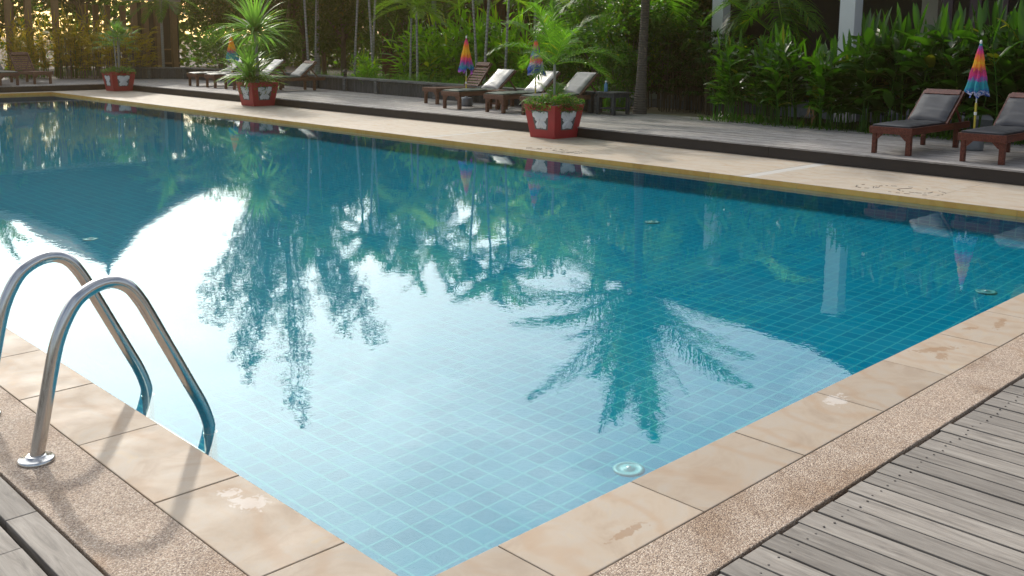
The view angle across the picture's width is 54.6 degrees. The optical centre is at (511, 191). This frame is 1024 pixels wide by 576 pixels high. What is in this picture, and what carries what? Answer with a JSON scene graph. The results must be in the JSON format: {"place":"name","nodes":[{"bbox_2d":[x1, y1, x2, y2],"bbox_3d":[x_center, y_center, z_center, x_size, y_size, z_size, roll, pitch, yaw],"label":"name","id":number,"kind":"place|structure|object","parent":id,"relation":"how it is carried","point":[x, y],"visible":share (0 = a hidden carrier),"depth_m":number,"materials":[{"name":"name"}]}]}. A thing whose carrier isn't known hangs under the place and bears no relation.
{"place":"outdoors","nodes":[
{"label":"outdoors","id":0,"kind":"place"},
{"bbox_2d":[0,477,103,575],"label":"side deck","id":1,"kind":"structure","parent":0,"point":[44,544],"depth_m":3.14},
{"bbox_2d":[0,0,262,37],"label":"sky","id":2,"kind":"structure","parent":0,"point":[47,12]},
{"bbox_2d":[0,37,377,68],"bbox_3d":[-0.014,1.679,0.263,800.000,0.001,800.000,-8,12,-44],"label":"ground","id":3,"kind":"structure","parent":0,"point":[52,67],"depth_m":72.65,"materials":[{"name":"soil"}]},
{"bbox_2d":[0,0,381,70],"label":"wood","id":4,"kind":"object","parent":3,"relation":"on","point":[184,37],"visible":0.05,"depth_m":45.10,"materials":[{"name":"green plant"}]},
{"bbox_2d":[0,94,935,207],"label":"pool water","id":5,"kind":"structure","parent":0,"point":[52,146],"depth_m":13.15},
{"bbox_2d":[4,64,962,132],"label":"garden soil","id":6,"kind":"structure","parent":0,"point":[292,68],"depth_m":40.28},
{"bbox_2d":[0,0,43,39],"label":"garden tree","id":7,"kind":"object","parent":6,"relation":"on","point":[19,7],"visible":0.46,"depth_m":39.07,"materials":[{"name":"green plant"}]},
{"bbox_2d":[0,25,52,78],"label":"ginger clump","id":8,"kind":"object","parent":6,"relation":"on","point":[18,48],"visible":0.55,"depth_m":30.88,"materials":[{"name":"green plant"}]},
{"bbox_2d":[0,9,63,77],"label":"ginger clump","id":9,"kind":"object","parent":6,"relation":"on","point":[23,33],"visible":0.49,"depth_m":31.77,"materials":[{"name":"green plant"}]},
{"bbox_2d":[30,14,102,77],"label":"ginger clump","id":10,"kind":"object","parent":6,"relation":"on","point":[76,52],"visible":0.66,"depth_m":31.65,"materials":[{"name":"green plant"}]},
{"bbox_2d":[45,27,98,78],"bbox_3d":[-14.008,-4.433,31.596,1.765,1.622,1.858,-6,11,-35],"label":"lady palm","id":11,"kind":"object","parent":6,"relation":"on","point":[69,66],"visible":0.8,"depth_m":31.33,"materials":[{"name":"green plant"}]},
{"bbox_2d":[31,0,131,53],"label":"garden tree","id":12,"kind":"object","parent":6,"relation":"on","point":[71,6],"visible":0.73,"depth_m":40.42,"materials":[{"name":"green plant"}]},
{"bbox_2d":[59,4,112,75],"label":"ginger clump","id":13,"kind":"object","parent":6,"relation":"on","point":[86,27],"visible":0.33,"depth_m":33.02,"materials":[{"name":"green plant"}]},
{"bbox_2d":[3,0,199,76],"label":"pavilion","id":14,"kind":"structure","parent":6,"relation":"on","point":[171,39],"depth_m":35.25,"materials":[{"name":"brown"}]},
{"bbox_2d":[94,27,159,78],"bbox_3d":[-12.211,-4.379,31.602,1.853,1.704,1.951,4,10,21],"label":"lady palm","id":15,"kind":"object","parent":6,"relation":"on","point":[136,59],"visible":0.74,"depth_m":31.50,"materials":[{"name":"green plant"}]},
{"bbox_2d":[100,20,160,66],"bbox_3d":[-12.572,-4.666,32.633,2.230,1.947,2.118,0,9,-3],"label":"lady palm","id":16,"kind":"object","parent":6,"relation":"on","point":[140,35],"visible":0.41,"depth_m":32.50,"materials":[{"name":"green plant"}]},
{"bbox_2d":[123,0,201,66],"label":"feather palm","id":17,"kind":"object","parent":6,"relation":"on","point":[160,13],"visible":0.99,"depth_m":32.00,"materials":[{"name":"green plant"}]},
{"bbox_2d":[176,0,249,68],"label":"garden tree","id":18,"kind":"object","parent":6,"relation":"on","point":[212,9],"visible":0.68,"depth_m":34.06,"materials":[{"name":"green plant"}]},
{"bbox_2d":[182,25,247,68],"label":"bush","id":19,"kind":"object","parent":6,"relation":"on","point":[216,42],"visible":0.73,"depth_m":31.25,"materials":[{"name":"green plant"}]},
{"bbox_2d":[238,35,288,71],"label":"bush","id":20,"kind":"object","parent":6,"relation":"on","point":[264,49],"visible":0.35,"depth_m":29.61,"materials":[{"name":"green plant"}]},
{"bbox_2d":[235,0,310,71],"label":"feathery tree","id":21,"kind":"object","parent":6,"relation":"on","point":[293,9],"visible":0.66,"depth_m":32.14,"materials":[{"name":"green plant"}]},
{"bbox_2d":[251,19,306,71],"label":"bush","id":22,"kind":"object","parent":6,"relation":"on","point":[291,48],"visible":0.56,"depth_m":30.79,"materials":[{"name":"green plant"}]},
{"bbox_2d":[253,0,344,73],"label":"garden tree","id":23,"kind":"object","parent":6,"relation":"on","point":[302,31],"visible":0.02,"depth_m":33.83,"materials":[{"name":"green plant"}]},
{"bbox_2d":[273,0,366,73],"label":"feather palm","id":24,"kind":"object","parent":6,"relation":"on","point":[318,68],"visible":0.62,"depth_m":30.91,"materials":[{"name":"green plant"}]},
{"bbox_2d":[291,0,360,74],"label":"garden tree","id":25,"kind":"object","parent":6,"relation":"on","point":[323,62],"visible":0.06,"depth_m":36.78,"materials":[{"name":"green plant"}]},
{"bbox_2d":[299,0,388,75],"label":"garden tree","id":26,"kind":"object","parent":6,"relation":"on","point":[333,36],"visible":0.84,"depth_m":30.76,"materials":[{"name":"green plant"}]},
{"bbox_2d":[349,59,381,77],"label":"ginger clump","id":27,"kind":"object","parent":6,"relation":"on","point":[360,67],"visible":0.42,"depth_m":26.12,"materials":[{"name":"green plant"}]},
{"bbox_2d":[350,47,386,77],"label":"ginger clump","id":28,"kind":"object","parent":6,"relation":"on","point":[363,57],"visible":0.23,"depth_m":27.35,"materials":[{"name":"green plant"}]},
{"bbox_2d":[369,0,446,80],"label":"areca palm","id":29,"kind":"object","parent":6,"relation":"on","point":[420,6],"visible":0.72,"depth_m":25.00,"materials":[{"name":"green plant"}]},
{"bbox_2d":[374,0,461,77],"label":"areca palm","id":30,"kind":"object","parent":6,"relation":"on","point":[416,10],"visible":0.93,"depth_m":24.64,"materials":[{"name":"green plant"}]},
{"bbox_2d":[379,15,457,80],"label":"ginger clump","id":31,"kind":"object","parent":6,"relation":"on","point":[405,55],"visible":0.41,"depth_m":26.28,"materials":[{"name":"green plant"}]},
{"bbox_2d":[363,0,475,79],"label":"garden tree","id":32,"kind":"object","parent":6,"relation":"on","point":[402,16],"visible":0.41,"depth_m":29.20,"materials":[{"name":"green plant"}]},
{"bbox_2d":[409,6,473,83],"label":"ginger clump","id":33,"kind":"object","parent":6,"relation":"on","point":[443,59],"visible":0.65,"depth_m":25.42,"materials":[{"name":"green plant"}]},
{"bbox_2d":[312,67,633,111],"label":"tall grass","id":34,"kind":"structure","parent":6,"relation":"on","point":[606,101],"depth_m":23.46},
{"bbox_2d":[472,0,477,83],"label":"areca palm","id":35,"kind":"object","parent":6,"relation":"on","point":[474,30],"visible":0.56,"depth_m":23.68,"materials":[{"name":"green plant"}]},
{"bbox_2d":[483,0,489,82],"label":"areca palm","id":36,"kind":"object","parent":6,"relation":"on","point":[486,34],"visible":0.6,"depth_m":23.32,"materials":[{"name":"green plant"}]},
{"bbox_2d":[442,0,531,83],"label":"ginger clump","id":37,"kind":"object","parent":6,"relation":"on","point":[462,19],"visible":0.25,"depth_m":25.08,"materials":[{"name":"green plant"}]},
{"bbox_2d":[447,0,533,72],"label":"areca palm","id":38,"kind":"object","parent":6,"relation":"on","point":[476,3],"visible":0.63,"depth_m":25.21,"materials":[{"name":"green plant"}]},
{"bbox_2d":[457,7,533,87],"bbox_3d":[-0.415,-3.417,24.352,1.829,2.238,2.391,-8,12,-44],"label":"ginger clump","id":39,"kind":"object","parent":6,"relation":"on","point":[492,57],"visible":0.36,"depth_m":24.09,"materials":[{"name":"green plant"}]},
{"bbox_2d":[504,0,509,68],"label":"areca palm","id":40,"kind":"object","parent":6,"relation":"on","point":[507,31],"visible":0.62,"depth_m":22.87,"materials":[{"name":"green plant"}]},
{"bbox_2d":[382,0,634,87],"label":"lattice house","id":41,"kind":"structure","parent":6,"relation":"on","point":[501,8],"depth_m":31.18,"materials":[{"name":"brown"}]},
{"bbox_2d":[502,14,568,87],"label":"ginger clump","id":42,"kind":"object","parent":6,"relation":"on","point":[517,58],"visible":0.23,"depth_m":23.34,"materials":[{"name":"green plant"}]},
{"bbox_2d":[502,0,576,34],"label":"garden tree","id":43,"kind":"object","parent":6,"relation":"on","point":[513,2],"visible":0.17,"depth_m":28.49,"materials":[{"name":"green plant"}]},
{"bbox_2d":[532,35,585,89],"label":"bush","id":44,"kind":"object","parent":6,"relation":"on","point":[568,67],"visible":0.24,"depth_m":20.93,"materials":[{"name":"green plant"}]},
{"bbox_2d":[547,0,634,89],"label":"garden tree","id":45,"kind":"object","parent":6,"relation":"on","point":[574,21],"visible":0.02,"depth_m":25.26,"materials":[{"name":"green plant"}]},
{"bbox_2d":[552,0,633,90],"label":"bush","id":46,"kind":"object","parent":6,"relation":"on","point":[584,11],"visible":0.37,"depth_m":21.50,"materials":[{"name":"green plant"}]},
{"bbox_2d":[588,40,637,101],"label":"bush","id":47,"kind":"object","parent":6,"relation":"on","point":[626,70],"visible":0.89,"depth_m":19.70,"materials":[{"name":"green plant"}]},
{"bbox_2d":[583,0,679,94],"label":"bush","id":48,"kind":"object","parent":6,"relation":"on","point":[632,8],"visible":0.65,"depth_m":20.30,"materials":[{"name":"green plant"}]},
{"bbox_2d":[511,0,774,113],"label":"coconut palm","id":49,"kind":"object","parent":6,"relation":"on","point":[640,102],"visible":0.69,"depth_m":18.80,"materials":[{"name":"green plant"}]},
{"bbox_2d":[591,0,712,81],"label":"bush","id":50,"kind":"object","parent":6,"relation":"on","point":[684,15],"visible":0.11,"depth_m":21.35,"materials":[{"name":"green plant"}]},
{"bbox_2d":[603,0,737,93],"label":"garden tree","id":51,"kind":"object","parent":6,"relation":"on","point":[704,5],"visible":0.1,"depth_m":22.76,"materials":[{"name":"green plant"}]},
{"bbox_2d":[664,18,757,110],"bbox_3d":[4.293,-2.700,21.054,2.419,1.919,2.190,-4,10,-26],"label":"lady palm","id":52,"kind":"object","parent":6,"relation":"on","point":[709,35],"visible":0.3,"depth_m":20.63,"materials":[{"name":"green plant"}]},
{"bbox_2d":[704,27,765,121],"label":"ginger clump","id":53,"kind":"object","parent":6,"relation":"on","point":[727,78],"visible":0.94,"depth_m":17.20,"materials":[{"name":"green plant"}]},
{"bbox_2d":[718,34,803,115],"bbox_3d":[4.991,-2.369,19.966,1.839,1.612,2.032,1,9,6],"label":"lady palm","id":54,"kind":"object","parent":6,"relation":"on","point":[756,46],"visible":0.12,"depth_m":19.68,"materials":[{"name":"green plant"}]},
{"bbox_2d":[701,0,839,115],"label":"shade palm","id":55,"kind":"object","parent":6,"relation":"on","point":[787,16],"visible":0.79,"depth_m":18.80,"materials":[{"name":"green plant"}]},
{"bbox_2d":[742,21,805,119],"bbox_3d":[4.679,-2.077,17.418,1.206,1.818,1.359,6,10,29],"label":"ginger clump","id":56,"kind":"object","parent":6,"relation":"on","point":[764,59],"visible":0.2,"depth_m":17.33,"materials":[{"name":"green plant"}]},
{"bbox_2d":[742,23,813,125],"bbox_3d":[4.495,-1.965,16.692,1.206,1.818,1.359,4,10,21],"label":"ginger clump","id":57,"kind":"object","parent":6,"relation":"on","point":[784,73],"visible":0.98,"depth_m":16.52,"materials":[{"name":"green plant"}]},
{"bbox_2d":[603,0,1019,128],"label":"garden house","id":58,"kind":"structure","parent":6,"relation":"on","point":[840,18],"depth_m":20.95,"materials":[{"name":"grey concrete"}]},
{"bbox_2d":[962,0,982,112],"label":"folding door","id":59,"kind":"structure","parent":58,"relation":"in","point":[974,2],"depth_m":17.59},
{"bbox_2d":[794,35,860,126],"bbox_3d":[5.327,-1.882,16.909,1.245,1.602,1.401,0,9,-4],"label":"ginger clump","id":60,"kind":"object","parent":6,"relation":"on","point":[809,60],"visible":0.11,"depth_m":16.80,"materials":[{"name":"green plant"}]},
{"bbox_2d":[799,30,863,128],"bbox_3d":[5.185,-1.780,15.970,1.474,1.686,1.310,-8,12,-44],"label":"ginger clump","id":61,"kind":"object","parent":6,"relation":"on","point":[829,87],"visible":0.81,"depth_m":15.80,"materials":[{"name":"green plant"}]},
{"bbox_2d":[690,108,1023,144],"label":"undergrowth","id":62,"kind":"object","parent":6,"relation":"on","point":[800,123],"visible":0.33,"depth_m":16.49,"materials":[{"name":"green plant"}]},
{"bbox_2d":[838,3,920,130],"bbox_3d":[6.078,-1.982,15.994,1.649,2.094,1.614,5,10,29],"label":"ginger clump","id":63,"kind":"object","parent":6,"relation":"on","point":[911,48],"visible":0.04,"depth_m":16.06,"materials":[{"name":"green plant"}]},
{"bbox_2d":[834,2,930,131],"bbox_3d":[5.785,-1.855,15.207,1.507,2.080,1.498,-8,12,-44],"label":"ginger clump","id":64,"kind":"object","parent":6,"relation":"on","point":[878,55],"visible":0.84,"depth_m":15.13,"materials":[{"name":"green plant"}]},
{"bbox_2d":[891,0,999,137],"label":"ginger clump","id":65,"kind":"object","parent":6,"relation":"on","point":[932,61],"visible":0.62,"depth_m":14.46,"materials":[{"name":"green plant"}]},
{"bbox_2d":[919,3,1000,133],"bbox_3d":[6.967,-1.868,15.354,1.498,2.080,1.506,3,9,17],"label":"ginger clump","id":66,"kind":"object","parent":6,"relation":"on","point":[961,39],"visible":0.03,"depth_m":15.21,"materials":[{"name":"green plant"}]},
{"bbox_2d":[955,0,1023,144],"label":"ginger clump","id":67,"kind":"object","parent":6,"relation":"on","point":[1006,65],"visible":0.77,"depth_m":13.79,"materials":[{"name":"green plant"}]},
{"bbox_2d":[982,0,1020,103],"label":"ginger clump","id":68,"kind":"object","parent":6,"relation":"on","point":[1000,12],"visible":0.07,"depth_m":14.78,"materials":[{"name":"green plant"}]},
{"bbox_2d":[0,184,1023,575],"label":"pool basin","id":69,"kind":"object","parent":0,"point":[412,380],"visible":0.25,"depth_m":7.29,"materials":[{"name":"tile"}]},
{"bbox_2d":[613,462,643,476],"bbox_3d":[0.576,1.368,4.902,0.156,0.016,0.156,-11,14,-43],"label":"floor inlet","id":70,"kind":"object","parent":69,"relation":"on","point":[629,469],"visible":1,"depth_m":4.89,"materials":[{"name":"white plastic"}]},
{"bbox_2d":[0,293,1023,575],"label":"pool coping","id":71,"kind":"object","parent":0,"point":[238,521],"visible":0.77,"depth_m":3.66,"materials":[{"name":"stone"}]},
{"bbox_2d":[0,334,1023,575],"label":"aggregate strip","id":72,"kind":"object","parent":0,"point":[103,520],"depth_m":3.48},
{"bbox_2d":[0,250,217,467],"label":"pool ladder","id":73,"kind":"object","parent":72,"relation":"attached to","point":[38,454],"visible":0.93,"depth_m":4.09,"materials":[{"name":"metal"}]},
{"bbox_2d":[0,89,1023,219],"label":"stone apron","id":74,"kind":"object","parent":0,"point":[985,193],"visible":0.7,"depth_m":13.66,"materials":[{"name":"stone"}]},
{"bbox_2d":[101,71,135,90],"bbox_3d":[-11.089,-3.115,27.958,0.690,0.530,0.690,-8,12,-44],"label":"planter","id":75,"kind":"object","parent":74,"relation":"on","point":[113,81],"visible":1,"depth_m":27.73,"materials":[{"name":"red stone"}]},
{"bbox_2d":[89,19,138,70],"bbox_3d":[-11.091,-4.086,27.816,1.458,1.554,1.248,-2,9,-15],"label":"cluster palm","id":76,"kind":"object","parent":75,"relation":"in","point":[117,36],"visible":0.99,"depth_m":27.74,"materials":[{"name":"green plant"}]},
{"bbox_2d":[236,81,278,105],"bbox_3d":[-5.802,-2.235,22.612,0.690,0.530,0.690,-8,12,-44],"label":"planter","id":77,"kind":"object","parent":74,"relation":"on","point":[251,97],"visible":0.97,"depth_m":22.39,"materials":[{"name":"red stone"}]},
{"bbox_2d":[210,0,294,88],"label":"strap leaf plant","id":78,"kind":"object","parent":77,"relation":"in","point":[253,24],"visible":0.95,"depth_m":22.31,"materials":[{"name":"green plant"}]},
{"bbox_2d":[236,75,279,95],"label":"trailing flowers","id":79,"kind":"object","parent":77,"relation":"in","point":[254,79],"visible":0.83,"depth_m":22.40,"materials":[{"name":"green plant"}]},
{"bbox_2d":[524,102,583,138],"bbox_3d":[0.675,-1.148,16.013,0.690,0.530,0.690,-8,12,-44],"label":"planter","id":80,"kind":"object","parent":74,"relation":"on","point":[552,123],"visible":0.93,"depth_m":15.79,"materials":[{"name":"red paint"}]},
{"bbox_2d":[523,92,584,114],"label":"trailing flowers","id":81,"kind":"object","parent":80,"relation":"in","point":[534,101],"visible":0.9,"depth_m":15.79,"materials":[{"name":"green plant"}]},
{"bbox_2d":[487,0,623,108],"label":"potted palm","id":82,"kind":"object","parent":80,"relation":"in","point":[560,44],"visible":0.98,"depth_m":15.80,"materials":[{"name":"green plant"}]},
{"bbox_2d":[0,76,1023,172],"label":"raised deck","id":83,"kind":"structure","parent":0,"point":[936,150],"depth_m":15.96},
{"bbox_2d":[0,64,19,85],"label":"sun lounger","id":84,"kind":"object","parent":83,"relation":"on","point":[4,73],"visible":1,"depth_m":26.98,"materials":[{"name":"brown wood"}]},
{"bbox_2d":[7,52,52,83],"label":"slatted lounger","id":85,"kind":"object","parent":83,"relation":"on","point":[23,58],"visible":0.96,"depth_m":28.55,"materials":[{"name":"brown wood"}]},
{"bbox_2d":[187,59,244,86],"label":"sun lounger","id":86,"kind":"object","parent":83,"relation":"on","point":[196,75],"visible":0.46,"depth_m":27.55,"materials":[{"name":"white fabric"}]},
{"bbox_2d":[226,34,238,85],"bbox_3d":[-7.819,-3.682,27.710,0.358,1.436,0.366,-8,12,-44],"label":"beach umbrella","id":87,"kind":"object","parent":83,"relation":"on","point":[231,45],"visible":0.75,"depth_m":27.61,"materials":[{"name":"multicoloured fabric"}]},
{"bbox_2d":[204,59,273,87],"bbox_3d":[-7.507,-3.273,27.296,1.815,0.762,0.554,-8,12,-44],"label":"sun lounger","id":88,"kind":"object","parent":83,"relation":"on","point":[213,76],"visible":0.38,"depth_m":26.70,"materials":[{"name":"brown wood"}]},
{"bbox_2d":[223,59,289,89],"bbox_3d":[-6.795,-3.155,26.576,1.815,0.762,0.554,-8,12,-44],"label":"sun lounger","id":89,"kind":"object","parent":83,"relation":"on","point":[276,67],"visible":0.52,"depth_m":26.66,"materials":[{"name":"white fabric"}]},
{"bbox_2d":[260,60,324,90],"bbox_3d":[-5.726,-2.978,25.495,1.815,0.765,0.554,-8,12,-44],"label":"sun lounger","id":90,"kind":"object","parent":83,"relation":"on","point":[301,70],"visible":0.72,"depth_m":25.63,"materials":[{"name":"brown wood"}]},
{"bbox_2d":[122,67,600,112],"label":"bench wall","id":91,"kind":"structure","parent":83,"relation":"on","point":[408,88],"depth_m":25.10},
{"bbox_2d":[422,62,504,103],"bbox_3d":[-1.038,-2.380,21.587,1.815,0.869,0.554,-6,11,-37],"label":"slatted lounger","id":92,"kind":"object","parent":83,"relation":"on","point":[475,78],"visible":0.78,"depth_m":21.60,"materials":[{"name":"brown wood"}]},
{"bbox_2d":[458,36,473,105],"bbox_3d":[-0.948,-2.488,20.446,0.319,1.436,0.342,-8,12,-44],"label":"beach umbrella","id":93,"kind":"object","parent":83,"relation":"on","point":[465,62],"visible":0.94,"depth_m":20.35,"materials":[{"name":"multicoloured fabric"}]},
{"bbox_2d":[441,69,516,109],"bbox_3d":[-0.580,-2.109,20.221,1.815,0.762,0.554,-8,12,-44],"label":"sun lounger","id":94,"kind":"object","parent":83,"relation":"on","point":[499,78],"visible":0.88,"depth_m":20.11,"materials":[{"name":"fabric"}]},
{"bbox_2d":[0,84,1023,185],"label":"deck riser","id":95,"kind":"object","parent":83,"relation":"attached to","point":[990,175],"visible":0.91,"depth_m":14.60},
{"bbox_2d":[483,71,560,112],"bbox_3d":[0.293,-1.963,19.338,1.815,0.762,0.554,-8,12,-44],"label":"sun lounger","id":96,"kind":"object","parent":83,"relation":"on","point":[502,97],"visible":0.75,"depth_m":19.00,"materials":[{"name":"white fabric"}]},
{"bbox_2d":[527,39,545,92],"bbox_3d":[0.464,-2.255,19.030,0.359,1.436,0.368,-8,12,-44],"label":"beach umbrella","id":97,"kind":"object","parent":83,"relation":"on","point":[531,68],"visible":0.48,"depth_m":18.93,"materials":[{"name":"multicoloured fabric"}]},
{"bbox_2d":[519,72,605,114],"bbox_3d":[0.979,-1.860,18.716,1.815,0.762,0.554,-8,12,-44],"label":"sun lounger","id":98,"kind":"object","parent":83,"relation":"on","point":[580,83],"visible":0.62,"depth_m":18.82,"materials":[{"name":"white fabric"}]},
{"bbox_2d":[595,91,630,115],"bbox_3d":[1.900,-1.665,18.626,0.500,0.420,0.460,-8,12,-44],"label":"side table","id":99,"kind":"object","parent":83,"relation":"on","point":[612,96],"visible":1,"depth_m":18.53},
{"bbox_2d":[869,88,969,155],"bbox_3d":[5.392,-0.940,13.037,1.815,0.773,0.554,-8,12,-44],"label":"sun lounger","id":100,"kind":"object","parent":83,"relation":"on","point":[934,110],"visible":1,"depth_m":13.09,"materials":[{"name":"red wood"}]},
{"bbox_2d":[964,40,989,150],"bbox_3d":[6.086,-1.262,12.984,0.292,1.436,0.313,-8,12,-44],"label":"beach umbrella","id":101,"kind":"object","parent":83,"relation":"on","point":[977,85],"visible":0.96,"depth_m":12.90,"materials":[{"name":"multicoloured fabric"}]},
{"bbox_2d":[958,92,1023,164],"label":"sun lounger","id":102,"kind":"object","parent":83,"relation":"on","point":[1004,131],"visible":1,"depth_m":11.80,"materials":[{"name":"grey wood"}]},
{"bbox_2d":[0,92,1023,217],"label":"pool lip","id":103,"kind":"object","parent":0,"point":[983,209],"visible":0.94,"depth_m":12.64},
{"bbox_2d":[630,107,781,120],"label":"garden path","id":104,"kind":"structure","parent":0,"point":[653,110],"depth_m":20.05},
{"bbox_2d":[671,38,757,114],"bbox_3d":[4.122,-2.363,20.133,1.935,1.535,1.752,-6,11,-34],"label":"lady palm","id":105,"kind":"object","parent":104,"relation":"on","point":[705,46],"visible":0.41,"depth_m":19.89,"materials":[{"name":"green plant"}]},
{"bbox_2d":[684,50,757,115],"bbox_3d":[4.184,-2.125,19.360,1.645,1.305,1.489,6,10,30],"label":"lady palm","id":106,"kind":"object","parent":104,"relation":"on","point":[706,73],"visible":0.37,"depth_m":19.38,"materials":[{"name":"green plant"}]},
{"bbox_2d":[718,378,1023,575],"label":"wooden deck","id":107,"kind":"structure","parent":0,"point":[948,500],"depth_m":3.37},
{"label":"deck base","id":108,"kind":"structure","parent":0,"visible":0},
{"bbox_2d":[76,34,132,78],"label":"lady palm","id":109,"kind":"object","parent":108,"relation":"on","point":[101,60],"visible":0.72,"depth_m":31.04,"materials":[{"name":"green plant"}]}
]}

